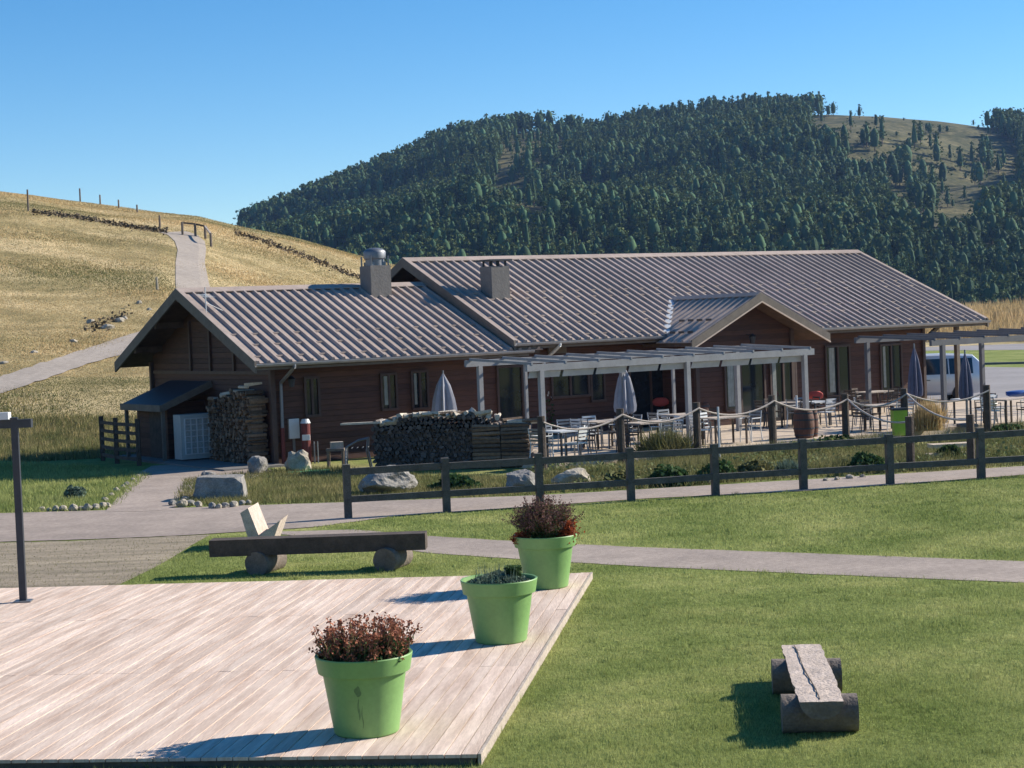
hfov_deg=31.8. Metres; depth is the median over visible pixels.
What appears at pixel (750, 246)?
forest tree
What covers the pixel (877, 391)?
table
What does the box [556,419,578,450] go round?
chair
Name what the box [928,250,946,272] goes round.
forest tree
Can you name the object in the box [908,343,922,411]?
parasol
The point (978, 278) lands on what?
forest tree
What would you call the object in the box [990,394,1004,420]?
chair
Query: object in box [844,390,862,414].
chair
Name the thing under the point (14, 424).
awning stand
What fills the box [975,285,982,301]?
forest tree
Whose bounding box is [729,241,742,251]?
forest tree
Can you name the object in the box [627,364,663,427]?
door
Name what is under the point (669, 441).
shrub
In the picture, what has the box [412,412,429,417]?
firewood log
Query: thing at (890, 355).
window
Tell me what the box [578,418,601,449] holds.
chair
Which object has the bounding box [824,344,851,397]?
window
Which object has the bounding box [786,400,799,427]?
chair
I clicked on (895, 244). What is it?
forest tree
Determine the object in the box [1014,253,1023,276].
forest tree
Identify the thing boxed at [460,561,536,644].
potted plant
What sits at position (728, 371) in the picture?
window
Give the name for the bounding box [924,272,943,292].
forest tree
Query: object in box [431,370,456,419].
parasol
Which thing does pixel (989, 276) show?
forest tree
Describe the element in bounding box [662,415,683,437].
chair
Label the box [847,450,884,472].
shrub
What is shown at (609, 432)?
chair
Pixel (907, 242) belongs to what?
forest tree
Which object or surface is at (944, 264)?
forest tree
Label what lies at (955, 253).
forest tree
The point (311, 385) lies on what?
window
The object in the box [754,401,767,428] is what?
chair
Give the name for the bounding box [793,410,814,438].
barrel
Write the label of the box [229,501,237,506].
stone
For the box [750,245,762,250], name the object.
forest tree
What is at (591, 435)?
chair
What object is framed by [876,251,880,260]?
forest tree
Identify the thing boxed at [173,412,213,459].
grille cabinet
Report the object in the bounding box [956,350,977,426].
parasol
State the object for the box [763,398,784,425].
chair
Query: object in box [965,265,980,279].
forest tree
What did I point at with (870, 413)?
chair
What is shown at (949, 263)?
forest tree
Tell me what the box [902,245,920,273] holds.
forest tree
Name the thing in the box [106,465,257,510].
asphalt apron
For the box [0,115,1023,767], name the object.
ground
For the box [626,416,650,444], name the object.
chair
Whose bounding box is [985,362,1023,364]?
kerb
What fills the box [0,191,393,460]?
hill grass
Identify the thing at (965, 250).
forest tree
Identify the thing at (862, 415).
chair
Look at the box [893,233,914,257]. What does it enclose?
forest tree
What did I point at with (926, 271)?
forest tree
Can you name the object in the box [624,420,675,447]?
table
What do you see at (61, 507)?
stone
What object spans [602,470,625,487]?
shrub
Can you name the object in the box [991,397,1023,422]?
table
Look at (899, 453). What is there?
bank grass
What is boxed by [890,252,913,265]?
forest tree
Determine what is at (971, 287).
forest tree
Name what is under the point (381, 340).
chalet
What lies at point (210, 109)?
sky
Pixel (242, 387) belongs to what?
firewood log
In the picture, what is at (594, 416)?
chair
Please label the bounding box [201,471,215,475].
stone
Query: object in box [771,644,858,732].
log bench
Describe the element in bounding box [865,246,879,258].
forest tree
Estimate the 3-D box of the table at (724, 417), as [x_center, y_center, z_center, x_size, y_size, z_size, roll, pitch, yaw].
[5.806,1.274,49.181,1.200,0.758,0.750,-3,2,-30]
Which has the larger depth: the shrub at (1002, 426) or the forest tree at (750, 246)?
the forest tree at (750, 246)
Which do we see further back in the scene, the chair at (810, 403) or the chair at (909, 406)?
the chair at (810, 403)
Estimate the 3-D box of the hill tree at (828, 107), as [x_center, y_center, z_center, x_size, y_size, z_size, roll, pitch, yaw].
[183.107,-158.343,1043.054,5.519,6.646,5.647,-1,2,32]
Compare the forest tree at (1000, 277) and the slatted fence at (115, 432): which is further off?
the forest tree at (1000, 277)
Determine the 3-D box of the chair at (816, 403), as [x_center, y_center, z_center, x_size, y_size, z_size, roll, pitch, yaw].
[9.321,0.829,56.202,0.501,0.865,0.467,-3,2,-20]
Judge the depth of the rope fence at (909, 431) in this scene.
41.94 m
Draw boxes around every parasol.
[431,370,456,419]
[614,370,636,440]
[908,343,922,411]
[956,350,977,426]
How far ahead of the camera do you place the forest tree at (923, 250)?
575.56 m
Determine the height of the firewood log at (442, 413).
0.129 m
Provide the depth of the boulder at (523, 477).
40.16 m
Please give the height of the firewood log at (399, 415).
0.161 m
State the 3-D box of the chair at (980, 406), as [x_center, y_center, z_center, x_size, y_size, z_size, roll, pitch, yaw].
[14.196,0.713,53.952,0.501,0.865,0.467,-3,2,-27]
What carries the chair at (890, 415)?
on the terrace
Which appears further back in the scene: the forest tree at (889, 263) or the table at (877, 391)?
the forest tree at (889, 263)
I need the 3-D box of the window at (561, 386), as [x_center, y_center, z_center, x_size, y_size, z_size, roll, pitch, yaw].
[1.831,-0.033,56.289,1.471,0.920,0.110,-4,2,-33]
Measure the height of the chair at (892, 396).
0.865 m
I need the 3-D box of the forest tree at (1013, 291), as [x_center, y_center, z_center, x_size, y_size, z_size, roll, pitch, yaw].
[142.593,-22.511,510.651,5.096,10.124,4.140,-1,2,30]
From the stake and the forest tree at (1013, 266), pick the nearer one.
the stake
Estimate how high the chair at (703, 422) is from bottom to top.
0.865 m
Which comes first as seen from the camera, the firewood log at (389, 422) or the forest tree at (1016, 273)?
the firewood log at (389, 422)
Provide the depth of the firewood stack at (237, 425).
51.30 m
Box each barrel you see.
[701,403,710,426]
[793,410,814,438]
[813,410,818,436]
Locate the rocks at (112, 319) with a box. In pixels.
[83,304,132,331]
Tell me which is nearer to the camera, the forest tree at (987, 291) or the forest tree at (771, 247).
the forest tree at (987, 291)
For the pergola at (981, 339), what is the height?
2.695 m
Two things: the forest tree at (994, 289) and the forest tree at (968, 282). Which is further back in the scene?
the forest tree at (968, 282)
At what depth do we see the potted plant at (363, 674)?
16.33 m
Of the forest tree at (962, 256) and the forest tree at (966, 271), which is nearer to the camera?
the forest tree at (966, 271)
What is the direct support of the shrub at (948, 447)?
on the ground at (954, 139)
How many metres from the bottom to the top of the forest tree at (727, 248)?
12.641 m
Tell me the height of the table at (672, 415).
0.758 m
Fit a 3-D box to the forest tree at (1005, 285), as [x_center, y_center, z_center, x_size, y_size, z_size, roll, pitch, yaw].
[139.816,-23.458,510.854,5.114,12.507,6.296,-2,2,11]
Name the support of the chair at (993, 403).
on the terrace
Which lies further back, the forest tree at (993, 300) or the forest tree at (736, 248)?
the forest tree at (736, 248)
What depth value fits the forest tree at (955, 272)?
548.00 m
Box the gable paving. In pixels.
[107,453,284,470]
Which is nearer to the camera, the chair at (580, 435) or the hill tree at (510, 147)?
the chair at (580, 435)
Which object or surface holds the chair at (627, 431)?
on the terrace
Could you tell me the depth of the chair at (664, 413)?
52.21 m
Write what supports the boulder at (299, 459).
on the ground at (954, 139)
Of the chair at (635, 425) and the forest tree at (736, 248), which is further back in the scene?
the forest tree at (736, 248)
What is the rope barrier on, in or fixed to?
on the ground at (954, 139)
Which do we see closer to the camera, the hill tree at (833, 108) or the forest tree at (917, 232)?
the forest tree at (917, 232)
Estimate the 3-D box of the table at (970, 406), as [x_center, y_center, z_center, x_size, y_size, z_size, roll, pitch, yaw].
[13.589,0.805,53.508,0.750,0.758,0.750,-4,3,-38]
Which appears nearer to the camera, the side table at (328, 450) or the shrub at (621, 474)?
the shrub at (621, 474)
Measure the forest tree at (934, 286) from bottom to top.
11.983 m
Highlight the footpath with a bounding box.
[281,529,1023,581]
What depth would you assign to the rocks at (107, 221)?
136.71 m
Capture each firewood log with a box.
[233,389,253,392]
[238,385,248,388]
[244,382,261,386]
[385,419,403,424]
[396,413,406,418]
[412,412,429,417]
[422,411,438,415]
[432,411,452,416]
[449,411,463,416]
[453,411,472,417]
[475,409,491,415]
[501,416,522,422]
[507,419,524,422]
[522,418,536,421]
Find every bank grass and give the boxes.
[173,464,543,506]
[526,414,1023,493]
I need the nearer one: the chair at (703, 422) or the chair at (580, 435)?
the chair at (580, 435)
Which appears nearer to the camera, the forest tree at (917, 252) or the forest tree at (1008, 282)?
the forest tree at (1008, 282)
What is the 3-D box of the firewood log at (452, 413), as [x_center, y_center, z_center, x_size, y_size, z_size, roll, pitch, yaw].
[-1.418,0.779,46.920,0.437,0.133,0.166,-3,2,-25]
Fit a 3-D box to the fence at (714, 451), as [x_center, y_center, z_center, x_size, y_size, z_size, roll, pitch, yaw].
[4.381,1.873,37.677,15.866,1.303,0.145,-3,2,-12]
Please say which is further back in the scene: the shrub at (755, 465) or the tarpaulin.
the tarpaulin
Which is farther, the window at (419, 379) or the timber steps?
the window at (419, 379)
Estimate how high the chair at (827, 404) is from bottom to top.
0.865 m
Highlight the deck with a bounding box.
[0,572,592,767]
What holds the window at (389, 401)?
in the chalet
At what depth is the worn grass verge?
31.06 m
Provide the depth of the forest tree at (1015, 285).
519.64 m
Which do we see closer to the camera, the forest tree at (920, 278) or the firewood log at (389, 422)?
the firewood log at (389, 422)
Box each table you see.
[326,448,344,466]
[546,429,582,456]
[579,419,628,449]
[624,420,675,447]
[656,413,701,439]
[700,415,749,444]
[764,401,802,427]
[801,400,831,424]
[852,390,893,414]
[864,403,909,431]
[950,398,983,423]
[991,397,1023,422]
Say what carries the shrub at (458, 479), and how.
on the ground at (954, 139)
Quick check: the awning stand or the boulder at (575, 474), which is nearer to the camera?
the awning stand
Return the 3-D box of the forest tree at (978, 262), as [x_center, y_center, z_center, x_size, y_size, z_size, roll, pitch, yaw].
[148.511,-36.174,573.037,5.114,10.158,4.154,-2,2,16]
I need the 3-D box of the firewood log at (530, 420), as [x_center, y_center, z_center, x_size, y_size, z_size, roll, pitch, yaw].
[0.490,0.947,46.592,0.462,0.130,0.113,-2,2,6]
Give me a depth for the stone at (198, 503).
39.52 m
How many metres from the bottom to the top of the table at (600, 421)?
0.758 m
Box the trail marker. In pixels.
[155,277,158,289]
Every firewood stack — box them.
[206,390,270,462]
[371,413,536,469]
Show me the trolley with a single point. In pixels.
(367, 449)
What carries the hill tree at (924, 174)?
on the ground at (954, 139)
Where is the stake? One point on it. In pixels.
(718, 423)
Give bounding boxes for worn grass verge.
[0,535,208,587]
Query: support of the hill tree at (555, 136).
on the ground at (954, 139)
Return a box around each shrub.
[63,484,86,498]
[426,472,481,489]
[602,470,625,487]
[627,423,704,461]
[644,464,697,486]
[695,459,739,482]
[736,458,775,479]
[770,458,808,469]
[818,434,853,440]
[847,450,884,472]
[908,395,951,430]
[936,444,961,459]
[991,423,1023,430]
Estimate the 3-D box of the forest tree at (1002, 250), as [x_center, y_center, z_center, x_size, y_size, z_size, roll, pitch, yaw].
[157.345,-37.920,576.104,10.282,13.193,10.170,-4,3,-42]
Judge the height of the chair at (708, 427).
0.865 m
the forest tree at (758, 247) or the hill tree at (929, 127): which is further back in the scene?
the hill tree at (929, 127)
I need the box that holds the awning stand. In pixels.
[0,412,33,602]
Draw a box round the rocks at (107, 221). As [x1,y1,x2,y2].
[32,208,168,234]
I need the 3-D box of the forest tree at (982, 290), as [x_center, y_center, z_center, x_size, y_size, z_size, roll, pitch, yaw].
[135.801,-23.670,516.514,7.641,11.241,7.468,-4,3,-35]
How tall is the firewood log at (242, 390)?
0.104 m
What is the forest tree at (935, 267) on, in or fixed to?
on the ground at (954, 139)
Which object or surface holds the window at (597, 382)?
in the chalet
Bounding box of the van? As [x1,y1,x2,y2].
[926,353,979,398]
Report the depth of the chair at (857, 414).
54.80 m
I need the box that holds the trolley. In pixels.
[345,437,372,466]
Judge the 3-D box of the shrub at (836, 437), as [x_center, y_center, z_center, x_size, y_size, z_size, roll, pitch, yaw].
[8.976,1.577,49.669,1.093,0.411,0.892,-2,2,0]
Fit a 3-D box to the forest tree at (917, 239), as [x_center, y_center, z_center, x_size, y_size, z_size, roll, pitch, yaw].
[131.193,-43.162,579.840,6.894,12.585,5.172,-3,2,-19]
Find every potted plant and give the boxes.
[308,610,422,738]
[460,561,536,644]
[501,493,584,589]
[545,392,556,427]
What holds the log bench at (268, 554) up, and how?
on the ground at (954, 139)
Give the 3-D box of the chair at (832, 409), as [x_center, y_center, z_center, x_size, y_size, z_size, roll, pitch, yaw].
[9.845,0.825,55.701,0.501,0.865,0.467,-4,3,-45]
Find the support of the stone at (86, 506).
on the ground at (954, 139)
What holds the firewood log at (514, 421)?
on the firewood stack at (419, 440)
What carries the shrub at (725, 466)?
on the ground at (954, 139)
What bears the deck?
on the ground at (954, 139)
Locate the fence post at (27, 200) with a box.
[26,189,28,210]
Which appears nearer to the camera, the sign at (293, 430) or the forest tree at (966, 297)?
the sign at (293, 430)
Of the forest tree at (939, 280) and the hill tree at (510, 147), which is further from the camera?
the hill tree at (510, 147)
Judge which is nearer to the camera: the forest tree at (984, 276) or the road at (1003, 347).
the road at (1003, 347)
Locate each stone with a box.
[59,505,67,510]
[68,504,77,510]
[83,503,92,509]
[92,503,99,509]
[99,502,106,508]
[101,324,114,328]
[115,317,124,321]
[168,499,175,504]
[175,499,187,506]
[187,499,194,505]
[194,501,202,506]
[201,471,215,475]
[208,502,215,508]
[221,502,229,507]
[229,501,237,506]
[846,474,853,478]
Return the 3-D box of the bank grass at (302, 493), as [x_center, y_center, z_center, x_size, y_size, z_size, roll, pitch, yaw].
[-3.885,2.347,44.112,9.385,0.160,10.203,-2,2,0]
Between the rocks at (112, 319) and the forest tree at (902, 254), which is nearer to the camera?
the rocks at (112, 319)
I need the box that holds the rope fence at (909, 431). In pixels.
[847,393,974,470]
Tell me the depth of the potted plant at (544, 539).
24.86 m
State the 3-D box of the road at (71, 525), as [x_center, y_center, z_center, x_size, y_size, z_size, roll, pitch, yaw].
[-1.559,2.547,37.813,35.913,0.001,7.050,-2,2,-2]
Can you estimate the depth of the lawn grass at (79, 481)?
46.52 m
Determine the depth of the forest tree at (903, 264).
553.56 m
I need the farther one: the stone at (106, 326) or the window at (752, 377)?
the stone at (106, 326)
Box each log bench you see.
[209,531,427,574]
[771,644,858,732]
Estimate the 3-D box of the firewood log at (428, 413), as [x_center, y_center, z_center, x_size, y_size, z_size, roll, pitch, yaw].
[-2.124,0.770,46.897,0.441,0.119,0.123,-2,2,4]
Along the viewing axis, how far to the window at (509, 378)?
55.09 m
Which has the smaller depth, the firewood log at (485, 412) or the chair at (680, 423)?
the firewood log at (485, 412)
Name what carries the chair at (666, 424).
on the terrace
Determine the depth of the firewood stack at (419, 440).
46.97 m
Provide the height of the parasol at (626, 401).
2.260 m
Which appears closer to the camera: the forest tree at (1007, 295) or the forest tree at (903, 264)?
the forest tree at (1007, 295)
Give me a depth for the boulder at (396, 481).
40.61 m
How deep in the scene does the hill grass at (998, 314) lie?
178.69 m
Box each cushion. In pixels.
[653,397,668,406]
[809,391,822,398]
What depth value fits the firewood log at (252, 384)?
50.82 m
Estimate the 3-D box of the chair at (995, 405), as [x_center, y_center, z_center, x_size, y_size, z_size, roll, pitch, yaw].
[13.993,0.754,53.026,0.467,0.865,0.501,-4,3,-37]
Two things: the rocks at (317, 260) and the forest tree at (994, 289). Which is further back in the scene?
the forest tree at (994, 289)
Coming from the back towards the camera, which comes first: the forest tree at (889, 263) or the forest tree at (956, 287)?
the forest tree at (889, 263)
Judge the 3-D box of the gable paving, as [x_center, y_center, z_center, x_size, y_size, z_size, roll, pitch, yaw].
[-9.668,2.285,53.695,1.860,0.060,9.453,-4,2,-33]
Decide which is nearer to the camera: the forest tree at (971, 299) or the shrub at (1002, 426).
the shrub at (1002, 426)
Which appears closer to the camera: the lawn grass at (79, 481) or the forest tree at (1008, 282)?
the lawn grass at (79, 481)
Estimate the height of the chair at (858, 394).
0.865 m
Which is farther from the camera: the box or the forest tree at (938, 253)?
the forest tree at (938, 253)
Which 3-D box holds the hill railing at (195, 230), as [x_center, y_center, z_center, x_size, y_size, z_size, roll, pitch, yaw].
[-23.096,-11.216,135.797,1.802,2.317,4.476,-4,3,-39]
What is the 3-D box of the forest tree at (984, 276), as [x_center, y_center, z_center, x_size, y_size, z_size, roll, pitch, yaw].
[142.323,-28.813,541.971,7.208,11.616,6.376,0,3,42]
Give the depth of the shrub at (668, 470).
40.07 m
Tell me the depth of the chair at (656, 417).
50.74 m
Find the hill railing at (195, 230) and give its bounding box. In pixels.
[181,222,212,246]
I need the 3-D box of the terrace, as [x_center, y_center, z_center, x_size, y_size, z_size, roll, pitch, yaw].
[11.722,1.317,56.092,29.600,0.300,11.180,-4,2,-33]
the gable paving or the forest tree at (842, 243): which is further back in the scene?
the forest tree at (842, 243)
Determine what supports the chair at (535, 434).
on the terrace
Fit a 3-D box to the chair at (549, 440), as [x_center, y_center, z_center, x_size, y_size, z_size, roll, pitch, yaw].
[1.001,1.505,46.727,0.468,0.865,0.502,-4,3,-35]
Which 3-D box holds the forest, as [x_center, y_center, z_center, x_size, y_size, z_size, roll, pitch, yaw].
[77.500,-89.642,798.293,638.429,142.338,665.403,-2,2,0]
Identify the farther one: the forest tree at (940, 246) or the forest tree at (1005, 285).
the forest tree at (940, 246)
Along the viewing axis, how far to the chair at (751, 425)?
49.72 m
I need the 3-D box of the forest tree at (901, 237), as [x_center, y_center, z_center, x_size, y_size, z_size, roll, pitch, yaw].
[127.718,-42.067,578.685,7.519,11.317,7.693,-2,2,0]
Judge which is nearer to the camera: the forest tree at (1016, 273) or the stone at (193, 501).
the stone at (193, 501)
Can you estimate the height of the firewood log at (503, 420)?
0.135 m
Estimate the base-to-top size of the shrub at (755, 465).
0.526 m
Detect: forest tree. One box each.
[719,238,733,251]
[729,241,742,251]
[743,240,755,251]
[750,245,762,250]
[762,239,777,250]
[793,240,811,250]
[806,236,823,249]
[831,236,856,249]
[833,233,854,249]
[840,236,857,249]
[853,245,866,252]
[855,232,885,253]
[857,236,869,254]
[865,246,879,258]
[867,241,875,251]
[871,232,893,256]
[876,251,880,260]
[877,254,892,263]
[880,256,887,264]
[882,239,897,258]
[882,245,891,259]
[887,258,895,267]
[890,234,900,255]
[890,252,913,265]
[891,255,908,267]
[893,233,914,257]
[898,236,917,253]
[898,256,907,271]
[900,236,919,249]
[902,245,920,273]
[906,265,917,280]
[909,231,926,250]
[912,231,919,247]
[914,244,929,273]
[914,264,927,281]
[919,243,927,259]
[920,268,928,284]
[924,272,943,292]
[925,257,944,285]
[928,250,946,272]
[929,276,941,292]
[932,238,948,262]
[933,271,945,290]
[940,254,946,277]
[940,260,954,282]
[942,273,956,300]
[943,243,959,254]
[943,247,955,267]
[944,276,960,299]
[946,248,968,266]
[947,267,959,284]
[948,265,968,273]
[951,249,975,269]
[954,274,979,302]
[955,274,966,302]
[957,242,976,267]
[959,291,977,302]
[962,285,978,297]
[963,296,981,306]
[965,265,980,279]
[975,254,980,275]
[975,282,991,299]
[975,284,1000,303]
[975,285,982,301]
[976,269,980,282]
[978,269,992,281]
[980,282,1007,301]
[982,269,998,283]
[985,294,1002,304]
[986,245,1015,266]
[990,252,1008,270]
[990,271,1008,284]
[991,253,1008,273]
[998,280,1007,301]
[1000,291,1012,302]
[1001,259,1009,274]
[1003,275,1011,297]
[1008,262,1022,274]
[1009,268,1023,281]
[1010,283,1020,297]
[1010,287,1018,301]
[1011,272,1021,283]
[1011,278,1021,287]
[1011,294,1019,302]
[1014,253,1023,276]
[1014,281,1023,292]
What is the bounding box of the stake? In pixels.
[717,407,720,455]
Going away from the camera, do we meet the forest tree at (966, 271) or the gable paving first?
the gable paving
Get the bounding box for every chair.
[240,503,287,536]
[528,429,553,457]
[546,425,562,456]
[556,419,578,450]
[564,426,588,455]
[569,419,592,450]
[574,424,596,454]
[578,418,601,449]
[581,415,603,446]
[600,416,615,448]
[608,418,630,448]
[614,420,638,452]
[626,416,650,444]
[629,414,641,445]
[647,413,669,437]
[651,418,673,438]
[657,409,678,429]
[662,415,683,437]
[688,415,710,445]
[700,412,720,443]
[702,408,717,436]
[739,410,762,442]
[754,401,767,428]
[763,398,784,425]
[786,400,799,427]
[791,399,811,426]
[811,396,819,419]
[815,398,836,426]
[819,396,840,424]
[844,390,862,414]
[850,403,873,432]
[851,388,865,408]
[853,397,871,425]
[858,400,881,429]
[880,388,898,414]
[883,386,901,412]
[886,401,908,429]
[893,398,915,426]
[974,393,996,421]
[975,395,998,423]
[980,397,1001,426]
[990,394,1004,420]
[1016,402,1023,423]
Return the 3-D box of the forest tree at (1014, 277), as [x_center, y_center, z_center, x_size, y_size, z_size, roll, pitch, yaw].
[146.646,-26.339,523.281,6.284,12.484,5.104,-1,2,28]
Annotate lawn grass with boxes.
[0,459,149,512]
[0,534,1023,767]
[314,474,1023,560]
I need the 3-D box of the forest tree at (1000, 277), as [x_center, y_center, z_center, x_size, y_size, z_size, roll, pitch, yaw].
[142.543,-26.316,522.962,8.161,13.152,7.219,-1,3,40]
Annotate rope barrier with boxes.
[537,385,991,469]
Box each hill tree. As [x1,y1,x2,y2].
[506,142,513,153]
[551,132,563,145]
[823,105,832,116]
[829,101,837,115]
[903,138,915,149]
[914,171,930,179]
[925,123,933,133]
[984,149,996,165]
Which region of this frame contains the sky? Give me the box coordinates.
[0,0,1023,224]
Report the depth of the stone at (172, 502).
40.07 m
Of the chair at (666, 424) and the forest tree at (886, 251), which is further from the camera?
the forest tree at (886, 251)
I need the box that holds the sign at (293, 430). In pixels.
[288,418,299,451]
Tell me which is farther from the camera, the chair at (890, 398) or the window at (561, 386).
the chair at (890, 398)
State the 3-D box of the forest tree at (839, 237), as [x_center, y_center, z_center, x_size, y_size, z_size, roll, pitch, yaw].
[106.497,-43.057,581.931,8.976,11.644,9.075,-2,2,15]
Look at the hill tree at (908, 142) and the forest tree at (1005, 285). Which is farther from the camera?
the hill tree at (908, 142)
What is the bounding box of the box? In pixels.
[330,441,343,448]
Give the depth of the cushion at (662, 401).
57.99 m
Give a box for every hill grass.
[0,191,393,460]
[925,297,1023,341]
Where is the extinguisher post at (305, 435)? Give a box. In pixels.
[300,419,318,463]
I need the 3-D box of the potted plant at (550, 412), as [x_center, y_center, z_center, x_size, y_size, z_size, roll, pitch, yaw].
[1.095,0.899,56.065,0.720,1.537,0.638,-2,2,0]
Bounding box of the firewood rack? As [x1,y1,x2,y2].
[472,423,529,468]
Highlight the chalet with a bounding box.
[114,248,990,463]
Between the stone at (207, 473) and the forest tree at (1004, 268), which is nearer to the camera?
the stone at (207, 473)
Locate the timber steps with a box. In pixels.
[925,442,969,468]
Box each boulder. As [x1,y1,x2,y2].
[193,474,247,499]
[247,456,267,473]
[285,449,311,470]
[358,465,417,493]
[506,469,534,486]
[551,467,589,483]
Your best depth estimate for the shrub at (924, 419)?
51.22 m
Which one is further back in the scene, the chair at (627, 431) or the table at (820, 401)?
the table at (820, 401)
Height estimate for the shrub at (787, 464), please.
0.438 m
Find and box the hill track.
[0,331,139,392]
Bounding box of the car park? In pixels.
[927,367,1023,403]
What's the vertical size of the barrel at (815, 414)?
0.750 m
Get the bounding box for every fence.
[99,416,141,465]
[342,428,1023,517]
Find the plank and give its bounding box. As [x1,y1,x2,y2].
[340,421,381,424]
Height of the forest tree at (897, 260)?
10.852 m
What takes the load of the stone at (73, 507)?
on the ground at (954, 139)
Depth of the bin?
49.82 m
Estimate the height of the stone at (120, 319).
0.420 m
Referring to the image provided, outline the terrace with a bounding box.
[519,396,1023,468]
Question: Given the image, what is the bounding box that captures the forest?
[232,91,1023,301]
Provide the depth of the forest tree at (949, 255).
568.56 m
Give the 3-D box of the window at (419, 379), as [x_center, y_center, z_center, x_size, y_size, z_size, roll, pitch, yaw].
[-2.722,0.180,53.332,0.603,1.175,0.110,-4,2,-33]
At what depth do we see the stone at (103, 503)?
40.08 m
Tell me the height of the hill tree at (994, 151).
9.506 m
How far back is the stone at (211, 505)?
39.08 m
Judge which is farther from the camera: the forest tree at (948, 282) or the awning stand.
the forest tree at (948, 282)
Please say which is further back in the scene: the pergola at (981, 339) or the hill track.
the hill track
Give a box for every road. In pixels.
[0,466,1023,541]
[161,231,209,287]
[926,344,1023,350]
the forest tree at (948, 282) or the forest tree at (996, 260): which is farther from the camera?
the forest tree at (996, 260)
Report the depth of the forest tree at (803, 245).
580.22 m
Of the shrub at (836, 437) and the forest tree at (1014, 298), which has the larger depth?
the forest tree at (1014, 298)
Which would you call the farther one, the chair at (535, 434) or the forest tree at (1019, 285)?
the forest tree at (1019, 285)
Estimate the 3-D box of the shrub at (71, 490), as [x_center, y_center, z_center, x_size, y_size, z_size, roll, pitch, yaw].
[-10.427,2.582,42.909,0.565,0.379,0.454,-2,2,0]
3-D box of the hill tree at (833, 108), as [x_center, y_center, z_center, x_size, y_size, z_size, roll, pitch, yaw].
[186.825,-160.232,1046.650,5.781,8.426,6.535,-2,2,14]
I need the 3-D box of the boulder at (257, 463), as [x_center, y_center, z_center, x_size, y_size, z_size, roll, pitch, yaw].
[-6.787,2.171,47.955,0.552,0.517,0.494,-2,2,0]
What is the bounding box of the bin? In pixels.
[889,407,907,435]
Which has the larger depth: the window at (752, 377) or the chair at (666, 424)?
the window at (752, 377)
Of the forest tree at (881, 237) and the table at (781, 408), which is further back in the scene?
the forest tree at (881, 237)
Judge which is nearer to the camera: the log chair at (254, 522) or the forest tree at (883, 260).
the log chair at (254, 522)
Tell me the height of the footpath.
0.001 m
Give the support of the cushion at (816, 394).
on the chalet
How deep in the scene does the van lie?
69.44 m
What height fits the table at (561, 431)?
0.758 m
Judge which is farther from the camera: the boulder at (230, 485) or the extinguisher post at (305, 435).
the extinguisher post at (305, 435)
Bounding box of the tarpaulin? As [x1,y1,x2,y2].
[1006,390,1023,396]
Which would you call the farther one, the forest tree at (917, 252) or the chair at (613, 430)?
the forest tree at (917, 252)
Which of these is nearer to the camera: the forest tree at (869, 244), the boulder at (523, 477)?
the boulder at (523, 477)
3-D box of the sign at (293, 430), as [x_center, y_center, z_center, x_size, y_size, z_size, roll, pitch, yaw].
[-6.216,1.627,51.156,0.320,1.280,0.200,-4,2,-33]
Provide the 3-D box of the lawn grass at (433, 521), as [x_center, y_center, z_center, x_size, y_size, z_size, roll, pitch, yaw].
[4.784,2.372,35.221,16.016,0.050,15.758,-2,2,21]
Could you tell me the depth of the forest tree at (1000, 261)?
566.80 m
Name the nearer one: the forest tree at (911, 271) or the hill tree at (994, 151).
the forest tree at (911, 271)
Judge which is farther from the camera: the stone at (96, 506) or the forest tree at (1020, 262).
the forest tree at (1020, 262)
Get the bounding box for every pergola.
[464,344,813,444]
[854,327,1023,422]
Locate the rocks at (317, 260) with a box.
[234,228,359,278]
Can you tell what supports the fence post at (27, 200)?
on the ground at (954, 139)
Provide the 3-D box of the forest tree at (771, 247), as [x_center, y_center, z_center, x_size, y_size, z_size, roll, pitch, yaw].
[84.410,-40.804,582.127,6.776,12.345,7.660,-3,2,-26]
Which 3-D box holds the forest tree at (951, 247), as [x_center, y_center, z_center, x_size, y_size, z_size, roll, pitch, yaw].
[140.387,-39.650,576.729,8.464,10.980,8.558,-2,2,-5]
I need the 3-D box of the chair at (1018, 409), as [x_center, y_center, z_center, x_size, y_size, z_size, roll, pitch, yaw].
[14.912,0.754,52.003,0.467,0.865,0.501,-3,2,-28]
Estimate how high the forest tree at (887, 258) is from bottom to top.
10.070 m
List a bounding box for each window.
[303,376,321,417]
[379,373,398,410]
[410,370,430,409]
[495,365,524,420]
[550,368,590,398]
[590,367,606,401]
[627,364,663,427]
[723,359,734,411]
[740,358,767,423]
[768,356,797,420]
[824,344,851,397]
[879,343,903,392]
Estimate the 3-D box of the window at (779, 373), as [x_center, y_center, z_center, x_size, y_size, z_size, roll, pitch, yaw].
[8.871,0.118,58.718,1.154,2.235,0.110,-4,2,-33]
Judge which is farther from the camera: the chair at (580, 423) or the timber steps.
the chair at (580, 423)
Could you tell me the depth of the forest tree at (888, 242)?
578.17 m

